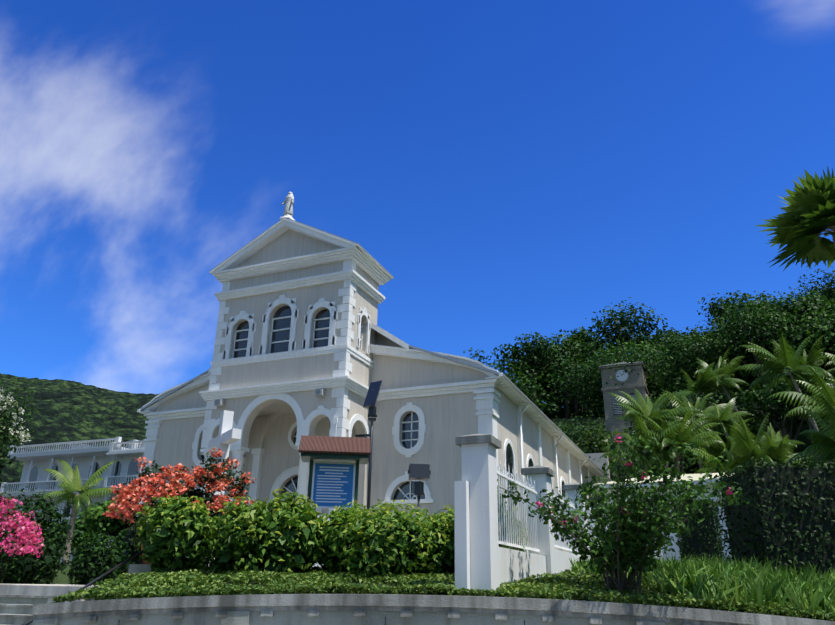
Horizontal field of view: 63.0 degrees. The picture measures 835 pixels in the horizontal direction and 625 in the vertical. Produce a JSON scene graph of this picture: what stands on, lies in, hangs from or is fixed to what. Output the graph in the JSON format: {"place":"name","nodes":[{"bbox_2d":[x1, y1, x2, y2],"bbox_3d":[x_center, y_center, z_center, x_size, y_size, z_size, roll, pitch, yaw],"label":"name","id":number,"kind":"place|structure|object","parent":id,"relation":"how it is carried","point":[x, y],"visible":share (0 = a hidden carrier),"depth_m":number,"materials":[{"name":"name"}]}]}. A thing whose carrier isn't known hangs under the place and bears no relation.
{"place":"outdoors","nodes":[
{"label":"outdoors","id":0,"kind":"place"},
{"bbox_2d":[0,562,99,602],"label":"forecourt paving","id":1,"kind":"structure","parent":0,"point":[57,590],"depth_m":13.04,"materials":[{"name":"concrete"}]},
{"bbox_2d":[0,486,141,584],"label":"shrub leaves","id":2,"kind":"object","parent":1,"relation":"on","point":[101,556],"visible":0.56,"depth_m":17.32,"materials":[{"name":"green plant"}]},
{"bbox_2d":[208,410,241,565],"bbox_3d":[-5.335,4.989,18.109,0.900,4.790,2.100,14,-25,-30],"label":"white cross","id":3,"kind":"object","parent":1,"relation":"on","point":[226,437],"visible":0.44,"depth_m":18.55,"materials":[{"name":"paint"}]},
{"bbox_2d":[355,380,382,510],"bbox_3d":[-1.490,4.665,20.083,0.650,5.742,1.427,0,-22,3],"label":"solar street light","id":4,"kind":"object","parent":1,"relation":"on","point":[372,395],"visible":0.83,"depth_m":21.07,"materials":[{"name":"grey"}]},
{"bbox_2d":[152,229,609,552],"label":"church walls","id":5,"kind":"structure","parent":0,"point":[449,418],"depth_m":35.04,"materials":[{"name":"beige paint"}]},
{"bbox_2d":[140,218,611,480],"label":"roof","id":6,"kind":"structure","parent":5,"relation":"on","point":[410,347],"depth_m":36.88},
{"bbox_2d":[196,306,566,537],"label":"windows","id":7,"kind":"structure","parent":5,"relation":"in","point":[280,330],"depth_m":35.10,"materials":[{"name":"glass"}]},
{"bbox_2d":[0,403,827,618],"bbox_3d":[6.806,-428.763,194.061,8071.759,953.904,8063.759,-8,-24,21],"label":"terrain","id":8,"kind":"structure","parent":0,"point":[63,578],"depth_m":72.18,"materials":[{"name":"green plant"}]},
{"bbox_2d":[0,437,145,561],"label":"background building","id":9,"kind":"structure","parent":8,"relation":"on","point":[89,461],"depth_m":62.62,"materials":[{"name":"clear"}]},
{"bbox_2d":[0,373,158,503],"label":"hill forest","id":10,"kind":"object","parent":8,"relation":"on","point":[69,410],"visible":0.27,"depth_m":469.80,"materials":[{"name":"green plant"}]},
{"bbox_2d":[66,439,139,448],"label":"hillside houses","id":11,"kind":"structure","parent":8,"relation":"on","point":[91,446],"depth_m":397.77,"materials":[{"name":"grey paint"}]},
{"bbox_2d":[127,545,153,575],"bbox_3d":[-5.216,5.108,13.253,0.560,1.180,0.560,-8,-24,21],"label":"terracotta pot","id":12,"kind":"object","parent":8,"relation":"on","point":[145,566],"visible":0.08,"depth_m":13.07,"materials":[{"name":"concrete"}]},
{"bbox_2d":[127,504,156,554],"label":"potted plant leaves","id":13,"kind":"object","parent":12,"relation":"on","point":[134,525],"visible":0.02,"depth_m":13.50,"materials":[{"name":"green plant"}]},
{"bbox_2d":[103,448,256,567],"bbox_3d":[-5.173,4.738,14.936,3.334,3.407,3.095,-8,-24,21],"label":"flowering tree","id":14,"kind":"object","parent":8,"relation":"on","point":[138,492],"depth_m":14.72,"materials":[{"name":"red plant"}]},
{"bbox_2d":[133,486,529,581],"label":"hedge crotons","id":15,"kind":"object","parent":8,"relation":"on","point":[294,536],"visible":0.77,"depth_m":12.13,"materials":[{"name":"green plant"}]},
{"bbox_2d":[299,435,370,566],"bbox_3d":[-2.272,5.221,18.098,1.900,3.856,1.264,3,-22,-5],"label":"notice board","id":16,"kind":"object","parent":8,"relation":"on","point":[335,462],"visible":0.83,"depth_m":18.31,"materials":[{"name":"blue"}]},
{"bbox_2d":[0,410,725,596],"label":"shrub stems","id":17,"kind":"object","parent":8,"relation":"on","point":[618,582],"visible":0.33,"depth_m":10.11,"materials":[{"name":"brown plant"}]},
{"bbox_2d":[0,374,38,581],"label":"shrub leaves","id":18,"kind":"object","parent":17,"relation":"attached to","point":[6,436],"visible":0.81,"depth_m":26.64,"materials":[{"name":"green plant"}]},
{"bbox_2d":[0,387,30,444],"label":"white flowers","id":19,"kind":"object","parent":18,"relation":"attached to","point":[22,436],"visible":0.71,"depth_m":27.15,"materials":[{"name":"white plant"}]},
{"bbox_2d":[0,494,44,557],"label":"bougainvillea flowers","id":20,"kind":"object","parent":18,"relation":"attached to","point":[29,546],"visible":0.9,"depth_m":14.49,"materials":[{"name":"pink plant"}]},
{"bbox_2d":[497,428,748,578],"bbox_3d":[3.284,3.115,10.570,3.311,1.903,3.784,16,-26,-32],"label":"flower shrub","id":21,"kind":"object","parent":17,"relation":"attached to","point":[640,503],"depth_m":9.95,"materials":[{"name":"green plant"}]},
{"bbox_2d":[134,218,610,551],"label":"trim","id":22,"kind":"structure","parent":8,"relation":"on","point":[350,255],"depth_m":35.10,"materials":[{"name":"white paint"}]},
{"bbox_2d":[214,389,324,406],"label":"floodlights","id":23,"kind":"object","parent":22,"relation":"attached to","point":[221,402],"visible":1,"depth_m":32.77,"materials":[{"name":"grey metal"}]},
{"bbox_2d":[280,192,293,219],"bbox_3d":[-7.136,-5.858,37.805,0.793,1.942,0.600,-8,-24,21],"label":"virgin statue","id":24,"kind":"object","parent":22,"relation":"on","point":[288,208],"visible":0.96,"depth_m":37.60,"materials":[{"name":"stone"}]},
{"bbox_2d":[3,265,834,561],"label":"trees","id":25,"kind":"object","parent":8,"relation":"on","point":[668,361],"depth_m":81.42,"materials":[{"name":"green plant"}]},
{"bbox_2d":[408,463,430,511],"bbox_3d":[0.024,4.919,16.197,0.560,2.582,0.294,4,-22,-8],"label":"floodlight post","id":26,"kind":"object","parent":8,"relation":"on","point":[420,472],"visible":0.81,"depth_m":16.47,"materials":[{"name":"grey metal"}]},
{"bbox_2d":[31,594,834,624],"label":"retaining wall","id":27,"kind":"structure","parent":8,"relation":"on","point":[337,609],"depth_m":9.04,"materials":[{"name":"concrete"}]},
{"bbox_2d":[50,565,834,620],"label":"ground cover","id":28,"kind":"object","parent":27,"relation":"on","point":[561,585],"visible":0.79,"depth_m":9.74,"materials":[{"name":"green plant"}]},
{"bbox_2d":[40,334,834,561],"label":"palms","id":29,"kind":"object","parent":8,"relation":"on","point":[742,443],"depth_m":53.22,"materials":[{"name":"green plant"}]},
{"bbox_2d":[454,433,662,596],"bbox_3d":[8.068,8.835,26.162,0.560,3.990,37.800,-8,-24,21],"label":"fence","id":30,"kind":"object","parent":8,"relation":"on","point":[484,560],"visible":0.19,"depth_m":10.29,"materials":[{"name":"paint"}]},
{"bbox_2d":[599,362,653,478],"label":"clock tower","id":31,"kind":"structure","parent":8,"relation":"on","point":[636,381],"depth_m":79.55,"materials":[{"name":"stone"}]},
{"bbox_2d":[593,473,732,562],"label":"annex building","id":32,"kind":"structure","parent":8,"relation":"on","point":[674,546],"depth_m":39.87,"materials":[{"name":"white paint"}]},
{"bbox_2d":[569,552,834,620],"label":"grass","id":33,"kind":"structure","parent":8,"relation":"on","point":[809,590],"depth_m":10.23,"materials":[{"name":"green plant"}]},
{"bbox_2d":[671,456,834,582],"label":"clipped hedge","id":34,"kind":"object","parent":8,"relation":"on","point":[803,524],"depth_m":13.09,"materials":[{"name":"green plant"}]},
{"bbox_2d":[754,166,834,270],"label":"fan palm","id":35,"kind":"object","parent":8,"relation":"on","point":[810,209],"depth_m":38.90,"materials":[{"name":"green plant"}]},
{"bbox_2d":[0,0,834,402],"label":"sky","id":36,"kind":"structure","parent":0,"point":[515,168],"materials":[{"name":"blue"}]},
{"bbox_2d":[598,350,647,414],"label":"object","id":37,"kind":"object","parent":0,"point":[624,377],"visible":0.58,"depth_m":79.83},
{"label":"street pavement","id":38,"kind":"structure","parent":0,"visible":0},
{"bbox_2d":[0,551,142,624],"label":"street stairs","id":39,"kind":"structure","parent":38,"relation":"on","point":[15,609],"depth_m":12.53,"materials":[{"name":"concrete"}]}
]}

